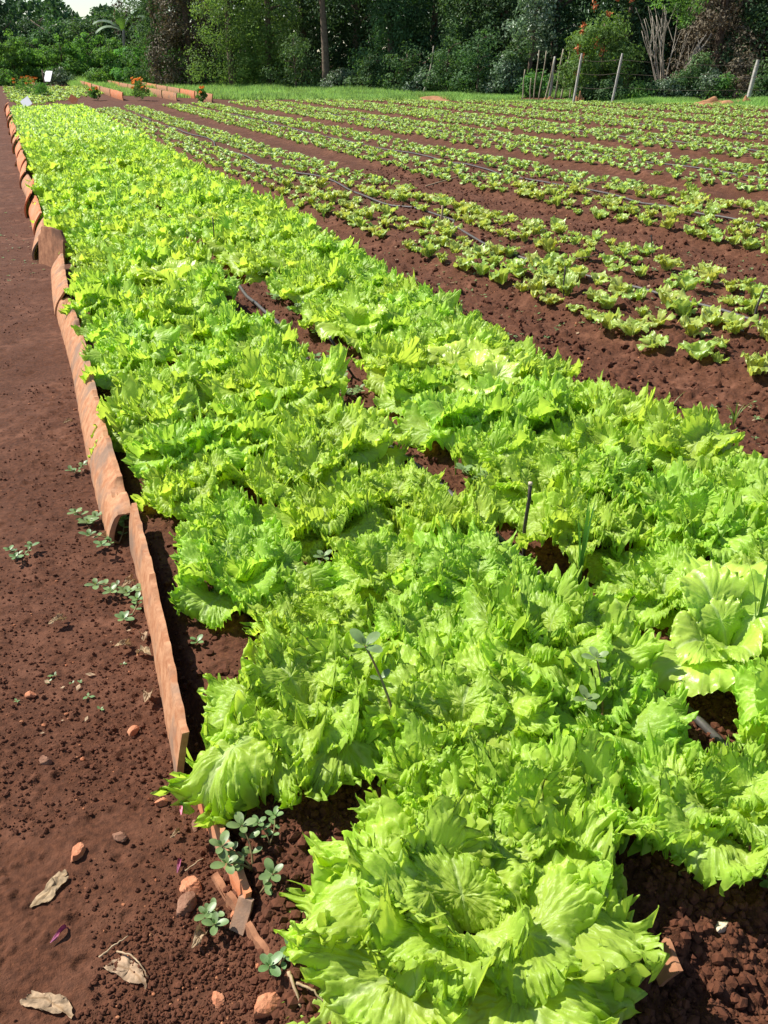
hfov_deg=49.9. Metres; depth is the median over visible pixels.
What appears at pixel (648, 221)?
young lettuce
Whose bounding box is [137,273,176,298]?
lettuce
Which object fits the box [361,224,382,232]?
young lettuce
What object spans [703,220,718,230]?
young lettuce
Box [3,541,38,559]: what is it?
weed
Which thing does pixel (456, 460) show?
grass tuft
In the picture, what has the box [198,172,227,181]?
lettuce
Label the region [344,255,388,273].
lettuce
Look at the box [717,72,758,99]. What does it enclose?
shrub
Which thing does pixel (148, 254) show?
lettuce
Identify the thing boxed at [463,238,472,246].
young lettuce
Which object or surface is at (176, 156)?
lettuce
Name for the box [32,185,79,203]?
lettuce
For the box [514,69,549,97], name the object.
shrub
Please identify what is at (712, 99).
earth heap
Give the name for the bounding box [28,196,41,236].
edging tile
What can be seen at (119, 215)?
lettuce
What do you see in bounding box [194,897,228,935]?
weed
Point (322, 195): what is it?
young lettuce
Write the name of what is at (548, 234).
young lettuce
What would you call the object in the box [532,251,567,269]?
young lettuce
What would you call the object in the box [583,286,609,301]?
young lettuce
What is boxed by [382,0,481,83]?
tree
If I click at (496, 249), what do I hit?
young lettuce
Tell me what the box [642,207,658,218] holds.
young lettuce
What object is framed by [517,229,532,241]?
young lettuce
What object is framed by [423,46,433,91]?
dead stem
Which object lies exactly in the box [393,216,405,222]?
young lettuce
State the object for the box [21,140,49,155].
lettuce
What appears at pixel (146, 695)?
dry leaf
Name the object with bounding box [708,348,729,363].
young lettuce
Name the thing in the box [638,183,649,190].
young lettuce
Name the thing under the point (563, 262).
young lettuce
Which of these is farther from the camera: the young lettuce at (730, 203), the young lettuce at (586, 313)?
the young lettuce at (730, 203)
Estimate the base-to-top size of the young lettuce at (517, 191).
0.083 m
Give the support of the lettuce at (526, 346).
on the ground at (30, 954)
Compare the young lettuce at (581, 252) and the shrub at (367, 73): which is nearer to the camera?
the young lettuce at (581, 252)
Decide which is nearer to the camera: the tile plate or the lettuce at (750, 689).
the lettuce at (750, 689)
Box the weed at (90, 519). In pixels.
[67,507,101,524]
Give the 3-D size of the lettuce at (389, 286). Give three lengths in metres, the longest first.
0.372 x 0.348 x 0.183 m
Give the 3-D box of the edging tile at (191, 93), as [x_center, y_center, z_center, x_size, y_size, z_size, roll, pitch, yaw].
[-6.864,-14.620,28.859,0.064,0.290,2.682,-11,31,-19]
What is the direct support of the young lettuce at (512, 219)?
on the ground at (30, 954)
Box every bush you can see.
[0,28,35,83]
[15,39,58,83]
[31,32,90,83]
[62,27,125,79]
[88,37,134,79]
[109,31,162,82]
[148,49,194,83]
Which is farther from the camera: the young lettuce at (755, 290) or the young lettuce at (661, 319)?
the young lettuce at (755, 290)
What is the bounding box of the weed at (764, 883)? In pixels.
[753,863,767,887]
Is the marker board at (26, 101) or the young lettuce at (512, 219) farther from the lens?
the marker board at (26, 101)
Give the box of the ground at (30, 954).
[0,60,767,1023]
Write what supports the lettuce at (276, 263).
on the ground at (30, 954)
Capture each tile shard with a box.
[229,894,253,935]
[656,937,682,986]
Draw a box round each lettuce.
[3,85,767,192]
[9,102,149,143]
[16,135,40,149]
[21,135,49,149]
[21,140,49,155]
[23,140,48,157]
[25,173,80,196]
[25,174,39,180]
[26,147,47,156]
[26,150,62,165]
[26,160,45,170]
[27,149,53,161]
[28,142,51,151]
[29,199,91,226]
[30,156,54,172]
[32,157,66,178]
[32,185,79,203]
[33,170,71,196]
[34,185,83,210]
[41,170,64,175]
[43,205,103,229]
[43,211,98,237]
[46,150,71,158]
[46,193,96,211]
[49,144,81,155]
[52,139,79,148]
[58,156,84,161]
[58,231,110,257]
[58,279,136,327]
[63,155,94,167]
[63,165,80,172]
[63,168,105,181]
[63,253,141,302]
[64,217,110,246]
[67,162,96,172]
[67,257,143,285]
[68,136,91,143]
[69,239,115,267]
[70,147,101,156]
[70,307,163,342]
[71,170,110,195]
[71,245,119,265]
[73,172,108,182]
[73,189,119,207]
[74,142,100,154]
[78,161,123,172]
[79,316,180,367]
[79,338,190,390]
[80,186,133,209]
[83,152,114,165]
[87,374,208,457]
[88,137,109,144]
[90,137,111,144]
[90,160,109,165]
[91,203,138,218]
[95,140,114,153]
[99,209,129,221]
[100,146,134,161]
[100,170,127,176]
[100,214,153,244]
[101,171,145,182]
[101,237,150,258]
[103,168,125,174]
[104,215,132,222]
[104,349,220,421]
[105,139,130,151]
[107,293,146,320]
[111,135,126,142]
[111,151,132,160]
[111,152,146,169]
[111,174,132,187]
[111,222,169,246]
[111,237,179,267]
[113,184,140,195]
[114,136,137,143]
[114,200,171,219]
[117,183,146,199]
[118,195,155,210]
[119,279,217,327]
[121,396,245,479]
[122,138,137,146]
[123,233,187,243]
[125,160,159,183]
[127,256,198,285]
[128,142,150,150]
[130,207,167,220]
[130,441,248,520]
[131,147,149,152]
[131,157,161,170]
[133,138,162,146]
[134,173,171,184]
[135,146,156,153]
[136,169,165,180]
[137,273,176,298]
[138,149,159,156]
[138,179,170,202]
[138,260,162,286]
[139,137,160,144]
[140,154,166,164]
[142,217,199,240]
[143,270,205,300]
[144,177,196,197]
[146,142,175,150]
[146,215,167,224]
[147,185,183,206]
[148,230,199,252]
[150,612,410,827]
[154,187,187,210]
[154,261,225,279]
[156,161,174,167]
[157,153,171,159]
[157,168,183,173]
[158,148,186,157]
[160,239,229,275]
[161,198,193,219]
[161,269,228,292]
[162,164,174,171]
[162,171,203,176]
[163,191,194,208]
[164,154,187,163]
[164,167,200,180]
[164,315,229,353]
[166,261,242,300]
[167,157,175,164]
[168,501,343,629]
[173,484,263,543]
[174,154,199,162]
[174,158,207,170]
[174,177,203,194]
[174,217,191,231]
[174,299,247,328]
[174,332,234,362]
[178,201,214,218]
[179,174,202,182]
[179,177,211,186]
[184,184,230,207]
[186,179,220,194]
[186,209,242,226]
[187,218,216,238]
[187,287,250,315]
[187,346,254,378]
[188,163,219,176]
[195,345,283,407]
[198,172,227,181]
[198,199,234,211]
[200,301,297,346]
[201,212,252,255]
[201,221,267,257]
[201,322,309,361]
[204,388,283,434]
[211,204,256,218]
[213,408,308,476]
[215,238,274,274]
[218,176,241,185]
[222,245,284,284]
[223,323,308,369]
[223,421,378,506]
[225,177,257,195]
[225,193,244,205]
[225,202,258,215]
[232,212,267,224]
[234,193,268,207]
[237,572,375,680]
[242,190,272,205]
[244,193,298,218]
[244,338,352,413]
[249,216,297,240]
[252,389,390,427]
[255,233,294,251]
[258,209,322,230]
[259,206,288,219]
[260,470,393,564]
[265,247,321,273]
[265,259,317,298]
[267,183,274,189]
[273,761,669,1023]
[274,185,287,194]
[278,240,320,257]
[278,256,350,302]
[279,177,293,188]
[281,213,318,237]
[285,403,414,473]
[288,194,298,198]
[289,253,322,268]
[289,288,337,314]
[291,230,351,250]
[293,198,304,206]
[295,184,306,193]
[297,282,365,338]
[298,253,363,285]
[299,227,340,240]
[299,228,366,259]
[300,175,315,185]
[304,194,319,205]
[306,185,318,191]
[312,203,332,212]
[314,176,329,187]
[315,191,327,199]
[315,298,407,353]
[319,202,334,211]
[321,281,408,307]
[321,523,426,613]
[322,271,363,294]
[325,189,338,202]
[334,619,559,792]
[335,210,354,220]
[338,198,349,205]
[339,189,351,199]
[339,248,379,265]
[341,198,359,211]
[343,180,354,186]
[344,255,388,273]
[345,215,361,226]
[347,453,448,536]
[348,712,538,858]
[352,197,363,202]
[352,258,403,289]
[352,328,439,396]
[353,206,364,216]
[353,215,372,227]
[353,575,468,662]
[359,185,375,192]
[359,204,376,219]
[359,325,412,356]
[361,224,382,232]
[365,187,381,196]
[372,228,389,237]
[372,270,433,295]
[373,361,461,416]
[376,203,398,214]
[376,295,417,309]
[376,301,441,335]
[377,216,393,226]
[378,213,390,218]
[378,473,505,542]
[380,191,392,198]
[382,313,492,357]
[385,281,460,320]
[387,185,406,192]
[391,193,399,201]
[391,516,540,625]
[392,372,523,452]
[393,191,411,201]
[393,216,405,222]
[393,222,409,229]
[398,188,409,193]
[402,238,416,249]
[409,216,427,226]
[409,245,418,252]
[410,200,418,206]
[411,191,423,200]
[414,228,430,235]
[416,203,430,210]
[416,239,440,256]
[418,335,531,393]
[419,215,438,227]
[423,194,434,202]
[425,234,435,242]
[430,217,453,234]
[430,235,452,245]
[432,195,452,205]
[433,208,449,213]
[434,194,448,198]
[436,252,447,262]
[436,302,481,321]
[437,359,523,394]
[440,223,462,236]
[441,315,508,340]
[445,240,464,253]
[446,717,684,899]
[447,199,464,209]
[448,408,537,493]
[451,211,461,220]
[453,254,477,270]
[455,203,471,214]
[456,235,467,241]
[457,213,476,223]
[457,556,664,711]
[462,246,472,255]
[463,202,475,207]
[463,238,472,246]
[463,434,610,539]
[464,242,494,258]
[467,205,484,218]
[467,260,494,274]
[472,218,490,228]
[472,365,581,449]
[475,184,486,189]
[475,207,495,220]
[479,325,535,357]
[481,253,503,266]
[483,225,494,230]
[485,240,505,254]
[486,180,501,189]
[489,264,514,284]
[490,228,510,235]
[491,210,502,215]
[494,218,506,224]
[495,186,507,191]
[495,213,517,221]
[500,245,519,257]
[500,257,528,272]
[504,230,519,239]
[509,217,518,221]
[509,347,583,382]
[509,475,666,584]
[510,180,526,187]
[510,267,531,277]
[513,280,529,291]
[514,187,530,195]
[517,217,538,229]
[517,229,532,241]
[521,187,537,196]
[523,274,551,297]
[525,250,543,266]
[526,182,537,190]
[527,222,546,234]
[528,263,556,278]
[531,188,547,199]
[531,218,542,223]
[532,238,539,246]
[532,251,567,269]
[535,271,559,285]
[536,235,561,253]
[538,398,654,465]
[539,292,564,304]
[540,231,553,237]
[542,667,705,793]
[545,185,563,195]
[549,194,565,205]
[550,216,565,231]
[551,223,567,232]
[552,270,579,295]
[553,254,575,274]
[556,183,567,191]
[556,442,667,506]
[558,190,572,198]
[558,235,571,242]
[558,264,588,278]
[560,371,624,417]
[563,197,576,208]
[565,380,681,468]
[566,303,586,311]
[567,230,582,237]
[568,180,585,193]
[569,234,580,244]
[571,245,594,260]
[572,208,582,214]
[579,189,589,193]
[581,307,600,320]
[582,196,592,204]
[582,228,606,241]
[583,239,597,247]
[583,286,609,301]
[590,206,609,218]
[590,270,610,284]
[591,307,623,329]
[592,536,704,636]
[593,291,619,308]
[594,194,603,199]
[597,198,608,206]
[598,253,621,264]
[601,181,615,188]
[603,193,614,198]
[603,197,621,210]
[604,236,616,245]
[605,260,629,270]
[608,244,620,253]
[608,274,634,294]
[610,315,649,335]
[611,184,631,192]
[611,196,625,201]
[612,204,626,212]
[613,213,629,222]
[614,246,630,256]
[616,241,635,251]
[621,286,652,300]
[623,201,639,214]
[623,456,767,564]
[624,255,642,263]
[625,722,767,896]
[629,200,638,204]
[631,263,648,276]
[632,187,645,196]
[633,241,662,255]
[635,213,648,219]
[635,305,651,316]
[636,309,675,327]
[636,330,668,350]
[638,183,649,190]
[638,399,761,475]
[640,217,657,225]
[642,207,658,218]
[646,188,663,198]
[650,548,767,696]
[651,203,667,211]
[654,255,679,270]
[655,254,669,259]
[655,282,690,307]
[658,186,674,193]
[660,217,678,228]
[662,209,681,218]
[663,278,678,287]
[665,195,679,203]
[666,204,684,214]
[666,297,701,316]
[668,273,711,290]
[674,200,684,205]
[674,258,684,267]
[675,189,688,196]
[676,339,726,359]
[678,269,696,276]
[678,315,711,337]
[681,190,704,202]
[681,203,702,215]
[683,182,701,195]
[684,224,701,233]
[686,194,708,206]
[690,212,714,226]
[691,259,712,270]
[693,229,711,238]
[696,449,767,501]
[698,265,726,280]
[701,204,720,217]
[701,304,733,325]
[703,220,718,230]
[706,227,725,241]
[707,200,727,209]
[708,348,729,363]
[712,217,722,222]
[712,334,729,347]
[717,294,743,305]
[720,199,738,206]
[720,279,743,292]
[721,313,758,333]
[725,233,741,244]
[725,531,767,564]
[726,225,737,234]
[726,656,767,764]
[729,217,746,225]
[734,296,767,313]
[736,223,756,237]
[737,196,754,208]
[738,235,762,249]
[738,276,755,286]
[738,462,767,545]
[739,283,767,298]
[740,351,767,375]
[743,220,757,229]
[751,314,767,341]
[752,211,763,216]
[754,199,767,212]
[760,218,767,230]
[760,239,767,254]
[761,204,767,214]
[761,230,767,238]
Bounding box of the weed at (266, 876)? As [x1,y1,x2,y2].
[259,858,282,894]
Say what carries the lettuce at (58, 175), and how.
on the ground at (30, 954)
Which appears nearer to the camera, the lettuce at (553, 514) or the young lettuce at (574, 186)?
the lettuce at (553, 514)
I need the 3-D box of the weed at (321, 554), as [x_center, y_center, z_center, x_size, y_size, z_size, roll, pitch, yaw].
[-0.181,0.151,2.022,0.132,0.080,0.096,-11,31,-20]
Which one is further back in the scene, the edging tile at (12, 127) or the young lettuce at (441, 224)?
the edging tile at (12, 127)
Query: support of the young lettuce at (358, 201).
on the ground at (30, 954)
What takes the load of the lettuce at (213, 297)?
on the ground at (30, 954)
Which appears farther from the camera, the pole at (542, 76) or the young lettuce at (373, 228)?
the pole at (542, 76)
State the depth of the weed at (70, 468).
2.73 m
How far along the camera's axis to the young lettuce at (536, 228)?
6.07 m
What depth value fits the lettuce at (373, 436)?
2.56 m
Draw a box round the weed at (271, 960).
[258,938,289,976]
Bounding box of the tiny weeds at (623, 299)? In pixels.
[318,186,765,443]
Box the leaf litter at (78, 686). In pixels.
[4,235,129,733]
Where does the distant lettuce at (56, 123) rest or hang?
on the ground at (30, 954)
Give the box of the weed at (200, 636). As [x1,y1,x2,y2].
[190,634,203,646]
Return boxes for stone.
[25,691,36,697]
[39,755,52,764]
[71,842,85,861]
[112,831,127,841]
[127,725,138,736]
[154,797,167,806]
[176,891,196,917]
[179,876,201,894]
[192,819,199,831]
[212,991,224,1009]
[253,992,279,1018]
[715,921,727,932]
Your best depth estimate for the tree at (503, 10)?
31.52 m
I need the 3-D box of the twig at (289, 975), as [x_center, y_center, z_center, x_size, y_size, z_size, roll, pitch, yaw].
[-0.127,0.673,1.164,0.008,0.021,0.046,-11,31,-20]
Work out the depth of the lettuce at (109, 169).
8.59 m
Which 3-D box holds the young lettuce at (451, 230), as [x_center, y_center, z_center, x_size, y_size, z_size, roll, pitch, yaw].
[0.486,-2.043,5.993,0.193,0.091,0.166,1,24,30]
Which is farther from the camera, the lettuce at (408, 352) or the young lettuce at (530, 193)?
the young lettuce at (530, 193)
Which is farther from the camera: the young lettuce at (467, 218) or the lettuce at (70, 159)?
the lettuce at (70, 159)
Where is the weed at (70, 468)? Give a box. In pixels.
[65,460,87,472]
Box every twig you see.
[98,936,127,957]
[116,950,148,976]
[185,858,203,871]
[287,971,300,1006]
[296,982,322,1000]
[425,176,458,186]
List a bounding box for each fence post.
[572,53,582,101]
[611,53,622,101]
[747,60,759,97]
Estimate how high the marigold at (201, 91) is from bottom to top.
0.481 m
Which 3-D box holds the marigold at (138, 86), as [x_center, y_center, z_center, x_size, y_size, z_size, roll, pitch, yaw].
[-7.785,-13.557,26.379,0.641,0.663,0.764,-11,31,-20]
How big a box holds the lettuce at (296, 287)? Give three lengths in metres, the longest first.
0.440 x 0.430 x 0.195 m
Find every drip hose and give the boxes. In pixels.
[139,114,761,323]
[230,276,727,745]
[231,114,761,226]
[318,112,767,178]
[434,114,756,150]
[522,112,762,135]
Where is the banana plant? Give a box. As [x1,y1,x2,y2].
[93,5,148,62]
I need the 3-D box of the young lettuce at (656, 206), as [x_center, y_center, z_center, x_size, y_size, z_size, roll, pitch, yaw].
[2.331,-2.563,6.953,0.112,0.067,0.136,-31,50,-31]
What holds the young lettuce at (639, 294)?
on the ground at (30, 954)
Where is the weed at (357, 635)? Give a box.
[350,628,391,709]
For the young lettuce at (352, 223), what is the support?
on the ground at (30, 954)
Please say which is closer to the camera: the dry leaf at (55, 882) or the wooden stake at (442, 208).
the dry leaf at (55, 882)
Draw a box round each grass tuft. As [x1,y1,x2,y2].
[244,426,273,506]
[427,423,473,474]
[428,550,446,587]
[577,493,595,584]
[726,404,748,424]
[742,547,767,659]
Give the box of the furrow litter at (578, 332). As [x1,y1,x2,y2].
[395,194,759,446]
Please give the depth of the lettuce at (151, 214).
6.22 m
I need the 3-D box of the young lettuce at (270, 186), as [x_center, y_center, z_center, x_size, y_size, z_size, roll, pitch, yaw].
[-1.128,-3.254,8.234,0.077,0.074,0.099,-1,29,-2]
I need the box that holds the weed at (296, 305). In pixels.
[292,301,302,307]
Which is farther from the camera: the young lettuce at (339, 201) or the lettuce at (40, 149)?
the lettuce at (40, 149)
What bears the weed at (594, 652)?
on the ground at (30, 954)
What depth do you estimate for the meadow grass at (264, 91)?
28.38 m
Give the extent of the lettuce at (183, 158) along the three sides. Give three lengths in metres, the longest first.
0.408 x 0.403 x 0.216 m
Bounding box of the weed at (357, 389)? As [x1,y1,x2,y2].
[340,384,364,395]
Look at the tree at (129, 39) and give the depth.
51.38 m
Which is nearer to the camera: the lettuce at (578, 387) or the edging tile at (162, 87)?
the lettuce at (578, 387)
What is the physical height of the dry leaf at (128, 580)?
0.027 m
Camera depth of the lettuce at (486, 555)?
1.96 m
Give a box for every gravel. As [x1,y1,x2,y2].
[4,222,232,1023]
[255,701,753,1023]
[319,168,718,399]
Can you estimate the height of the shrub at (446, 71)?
1.985 m
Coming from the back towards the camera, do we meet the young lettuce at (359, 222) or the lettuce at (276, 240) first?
the young lettuce at (359, 222)
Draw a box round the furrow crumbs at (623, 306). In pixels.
[225,158,767,453]
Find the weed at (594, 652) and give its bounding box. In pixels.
[573,646,612,716]
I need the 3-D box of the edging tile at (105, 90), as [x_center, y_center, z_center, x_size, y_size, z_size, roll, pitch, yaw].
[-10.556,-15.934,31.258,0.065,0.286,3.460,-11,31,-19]
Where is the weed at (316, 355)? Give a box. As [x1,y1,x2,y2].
[314,350,329,361]
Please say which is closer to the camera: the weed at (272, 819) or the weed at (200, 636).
the weed at (272, 819)
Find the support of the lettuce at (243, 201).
on the ground at (30, 954)
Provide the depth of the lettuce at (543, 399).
2.78 m
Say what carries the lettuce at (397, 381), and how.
on the ground at (30, 954)
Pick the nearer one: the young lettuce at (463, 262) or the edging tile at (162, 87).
the young lettuce at (463, 262)
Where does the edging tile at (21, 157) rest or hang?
on the ground at (30, 954)
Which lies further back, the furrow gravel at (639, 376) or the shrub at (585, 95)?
the shrub at (585, 95)
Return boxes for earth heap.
[419,96,450,100]
[575,91,584,101]
[697,96,733,105]
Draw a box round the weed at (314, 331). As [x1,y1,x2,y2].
[308,323,318,335]
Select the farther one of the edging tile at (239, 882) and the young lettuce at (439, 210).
the young lettuce at (439, 210)
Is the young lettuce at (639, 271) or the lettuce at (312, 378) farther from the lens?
the young lettuce at (639, 271)
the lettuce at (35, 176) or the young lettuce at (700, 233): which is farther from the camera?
the lettuce at (35, 176)
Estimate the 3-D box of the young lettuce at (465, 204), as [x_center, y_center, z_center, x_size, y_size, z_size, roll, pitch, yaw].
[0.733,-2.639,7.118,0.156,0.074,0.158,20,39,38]
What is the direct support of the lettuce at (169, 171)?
on the ground at (30, 954)
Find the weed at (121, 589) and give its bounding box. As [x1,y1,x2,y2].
[84,578,141,595]
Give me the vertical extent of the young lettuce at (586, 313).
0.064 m
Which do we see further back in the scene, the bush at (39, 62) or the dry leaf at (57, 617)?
the bush at (39, 62)
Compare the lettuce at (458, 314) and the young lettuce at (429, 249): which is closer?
the lettuce at (458, 314)
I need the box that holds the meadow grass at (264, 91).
[66,75,767,107]
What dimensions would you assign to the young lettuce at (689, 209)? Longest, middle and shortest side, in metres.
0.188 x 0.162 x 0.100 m
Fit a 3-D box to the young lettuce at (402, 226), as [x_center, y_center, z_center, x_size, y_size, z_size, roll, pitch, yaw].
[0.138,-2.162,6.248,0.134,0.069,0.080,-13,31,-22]
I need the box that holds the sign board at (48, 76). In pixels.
[41,69,52,86]
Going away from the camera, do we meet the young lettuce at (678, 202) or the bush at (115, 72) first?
the young lettuce at (678, 202)
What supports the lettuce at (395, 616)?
on the ground at (30, 954)
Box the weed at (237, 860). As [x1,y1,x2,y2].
[209,812,261,873]
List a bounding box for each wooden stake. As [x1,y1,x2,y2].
[329,336,354,377]
[441,205,443,219]
[522,481,532,556]
[563,266,565,297]
[753,288,764,315]
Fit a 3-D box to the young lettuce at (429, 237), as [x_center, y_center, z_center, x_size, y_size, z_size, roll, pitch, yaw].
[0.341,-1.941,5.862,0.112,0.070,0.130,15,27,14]
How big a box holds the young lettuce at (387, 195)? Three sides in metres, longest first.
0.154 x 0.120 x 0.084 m
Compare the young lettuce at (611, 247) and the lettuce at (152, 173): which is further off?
the lettuce at (152, 173)
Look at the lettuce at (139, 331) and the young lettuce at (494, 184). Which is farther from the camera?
the young lettuce at (494, 184)
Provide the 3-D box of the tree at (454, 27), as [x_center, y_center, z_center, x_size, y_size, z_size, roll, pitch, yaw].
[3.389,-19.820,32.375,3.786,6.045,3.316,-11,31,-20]
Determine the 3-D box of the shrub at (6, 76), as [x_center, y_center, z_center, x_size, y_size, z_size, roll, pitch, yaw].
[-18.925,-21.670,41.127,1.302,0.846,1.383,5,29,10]
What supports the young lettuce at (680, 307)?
on the ground at (30, 954)
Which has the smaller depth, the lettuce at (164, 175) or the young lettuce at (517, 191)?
the young lettuce at (517, 191)
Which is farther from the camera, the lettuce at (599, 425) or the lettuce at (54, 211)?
the lettuce at (54, 211)
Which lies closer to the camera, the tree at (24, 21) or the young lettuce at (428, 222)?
the young lettuce at (428, 222)
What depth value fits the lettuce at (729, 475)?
2.39 m
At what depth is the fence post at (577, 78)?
24.41 m
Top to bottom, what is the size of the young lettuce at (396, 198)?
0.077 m
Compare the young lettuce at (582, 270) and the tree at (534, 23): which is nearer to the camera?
the young lettuce at (582, 270)
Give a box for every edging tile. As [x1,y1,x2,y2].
[10,122,15,136]
[12,135,18,153]
[15,141,21,158]
[17,150,25,171]
[19,160,26,188]
[21,173,30,196]
[24,179,33,217]
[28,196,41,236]
[32,217,43,259]
[38,226,66,266]
[51,253,68,316]
[57,297,130,546]
[100,86,110,96]
[110,89,123,100]
[129,503,188,777]
[149,88,162,97]
[156,85,166,90]
[162,90,177,100]
[167,86,179,93]
[180,88,195,98]
[195,91,213,102]
[198,804,251,898]
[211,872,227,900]
[226,891,251,921]
[245,921,268,954]
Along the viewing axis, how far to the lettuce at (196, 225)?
5.75 m
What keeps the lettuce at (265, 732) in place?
on the ground at (30, 954)
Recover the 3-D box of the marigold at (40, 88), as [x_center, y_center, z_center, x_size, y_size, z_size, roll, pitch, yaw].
[-12.207,-15.059,29.415,0.635,0.514,0.848,18,34,29]
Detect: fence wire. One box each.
[579,59,758,65]
[580,73,767,78]
[580,87,761,90]
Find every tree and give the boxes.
[0,0,28,64]
[11,13,72,70]
[14,15,46,41]
[38,16,95,45]
[59,6,118,70]
[92,0,140,39]
[101,23,143,71]
[106,0,192,84]
[141,0,227,85]
[178,0,281,85]
[219,0,308,85]
[259,0,349,84]
[276,0,368,87]
[306,0,409,85]
[347,0,439,86]
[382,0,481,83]
[423,0,512,90]
[456,0,552,85]
[498,0,561,71]
[510,0,600,86]
[576,0,682,90]
[616,0,720,83]
[662,0,767,81]
[709,0,767,93]
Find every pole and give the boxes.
[522,69,525,99]
[533,50,539,98]
[538,51,546,98]
[545,58,553,97]
[548,56,555,96]
[554,49,563,99]
[560,52,569,98]
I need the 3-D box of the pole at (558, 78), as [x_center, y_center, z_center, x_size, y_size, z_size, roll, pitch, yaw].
[5.723,-14.289,27.066,0.210,1.573,0.059,0,29,-1]
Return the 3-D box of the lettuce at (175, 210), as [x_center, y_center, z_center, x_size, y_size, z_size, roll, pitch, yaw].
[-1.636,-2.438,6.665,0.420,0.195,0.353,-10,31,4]
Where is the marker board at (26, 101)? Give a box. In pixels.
[20,96,31,105]
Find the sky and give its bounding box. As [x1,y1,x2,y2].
[1,0,767,59]
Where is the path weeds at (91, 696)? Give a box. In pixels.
[0,212,126,709]
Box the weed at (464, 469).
[454,463,487,483]
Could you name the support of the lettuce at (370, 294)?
on the ground at (30, 954)
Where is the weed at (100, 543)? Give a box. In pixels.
[78,515,129,546]
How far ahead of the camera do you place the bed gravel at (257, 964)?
1.29 m
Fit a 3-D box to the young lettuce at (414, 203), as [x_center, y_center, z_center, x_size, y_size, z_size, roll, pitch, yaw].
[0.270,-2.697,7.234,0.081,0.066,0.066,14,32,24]
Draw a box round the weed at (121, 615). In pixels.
[114,591,142,620]
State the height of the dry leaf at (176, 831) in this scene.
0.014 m
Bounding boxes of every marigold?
[10,75,39,94]
[29,82,52,94]
[87,86,100,99]
[130,77,150,99]
[195,86,207,101]
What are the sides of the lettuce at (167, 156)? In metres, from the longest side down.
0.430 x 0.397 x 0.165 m
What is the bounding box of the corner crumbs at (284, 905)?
[208,636,767,1023]
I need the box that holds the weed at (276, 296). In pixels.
[266,292,280,301]
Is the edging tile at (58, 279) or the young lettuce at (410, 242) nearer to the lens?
the edging tile at (58, 279)
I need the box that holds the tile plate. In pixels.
[68,94,77,103]
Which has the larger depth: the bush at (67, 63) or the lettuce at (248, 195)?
the bush at (67, 63)
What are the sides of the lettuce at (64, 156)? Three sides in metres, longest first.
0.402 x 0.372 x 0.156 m
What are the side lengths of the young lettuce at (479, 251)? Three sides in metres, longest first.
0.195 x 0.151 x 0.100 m
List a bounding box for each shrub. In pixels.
[0,68,19,85]
[41,67,78,85]
[82,68,112,82]
[118,66,147,82]
[187,53,240,84]
[225,42,277,84]
[259,32,321,87]
[317,67,355,89]
[342,51,388,88]
[380,39,436,90]
[403,65,445,91]
[422,36,472,92]
[444,27,510,92]
[477,51,525,94]
[483,34,537,92]
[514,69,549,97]
[539,71,578,93]
[554,0,647,93]
[571,79,599,100]
[589,75,629,101]
[615,80,657,98]
[636,0,711,81]
[641,78,667,96]
[651,76,687,97]
[665,66,709,97]
[679,48,714,94]
[681,67,728,99]
[699,72,746,99]
[712,42,758,96]
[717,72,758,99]
[739,70,767,98]
[747,46,767,94]
[753,86,767,96]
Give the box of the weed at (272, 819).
[248,806,282,844]
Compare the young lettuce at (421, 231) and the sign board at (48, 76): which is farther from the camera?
the sign board at (48, 76)
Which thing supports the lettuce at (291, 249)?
on the ground at (30, 954)
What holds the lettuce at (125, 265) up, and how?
on the ground at (30, 954)
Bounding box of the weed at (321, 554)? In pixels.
[313,550,331,564]
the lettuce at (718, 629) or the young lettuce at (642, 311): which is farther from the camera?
the young lettuce at (642, 311)
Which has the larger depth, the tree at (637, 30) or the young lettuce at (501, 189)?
the tree at (637, 30)
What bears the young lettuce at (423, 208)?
on the ground at (30, 954)
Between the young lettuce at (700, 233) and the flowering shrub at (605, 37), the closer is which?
the young lettuce at (700, 233)
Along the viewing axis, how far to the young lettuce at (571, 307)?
4.27 m
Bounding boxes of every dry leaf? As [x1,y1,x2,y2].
[19,990,72,1018]
[30,869,68,906]
[48,613,66,623]
[92,531,106,538]
[104,955,146,988]
[115,638,132,645]
[122,573,135,585]
[136,645,150,654]
[139,630,146,640]
[143,687,153,701]
[170,827,179,837]
[191,922,206,947]
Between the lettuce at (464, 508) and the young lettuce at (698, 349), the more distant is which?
the young lettuce at (698, 349)
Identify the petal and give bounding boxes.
[50,924,67,942]
[177,858,181,872]
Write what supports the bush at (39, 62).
on the ground at (30, 954)
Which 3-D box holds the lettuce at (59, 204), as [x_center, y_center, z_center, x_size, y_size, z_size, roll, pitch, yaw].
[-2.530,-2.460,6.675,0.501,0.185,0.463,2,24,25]
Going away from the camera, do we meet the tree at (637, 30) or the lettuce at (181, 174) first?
the lettuce at (181, 174)
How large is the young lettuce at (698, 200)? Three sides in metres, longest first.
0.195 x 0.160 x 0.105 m
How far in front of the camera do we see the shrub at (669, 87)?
24.99 m
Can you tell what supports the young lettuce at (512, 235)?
on the ground at (30, 954)
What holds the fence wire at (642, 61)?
attached to the fence post at (752, 81)
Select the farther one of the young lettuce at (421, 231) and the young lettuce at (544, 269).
the young lettuce at (421, 231)
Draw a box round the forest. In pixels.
[1,0,766,86]
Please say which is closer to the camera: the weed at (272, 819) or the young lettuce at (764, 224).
the weed at (272, 819)
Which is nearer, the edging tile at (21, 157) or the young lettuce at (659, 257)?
the young lettuce at (659, 257)
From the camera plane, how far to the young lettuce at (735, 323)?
3.89 m
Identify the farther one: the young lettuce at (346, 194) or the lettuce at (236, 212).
the young lettuce at (346, 194)
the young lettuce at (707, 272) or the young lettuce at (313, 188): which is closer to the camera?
the young lettuce at (707, 272)

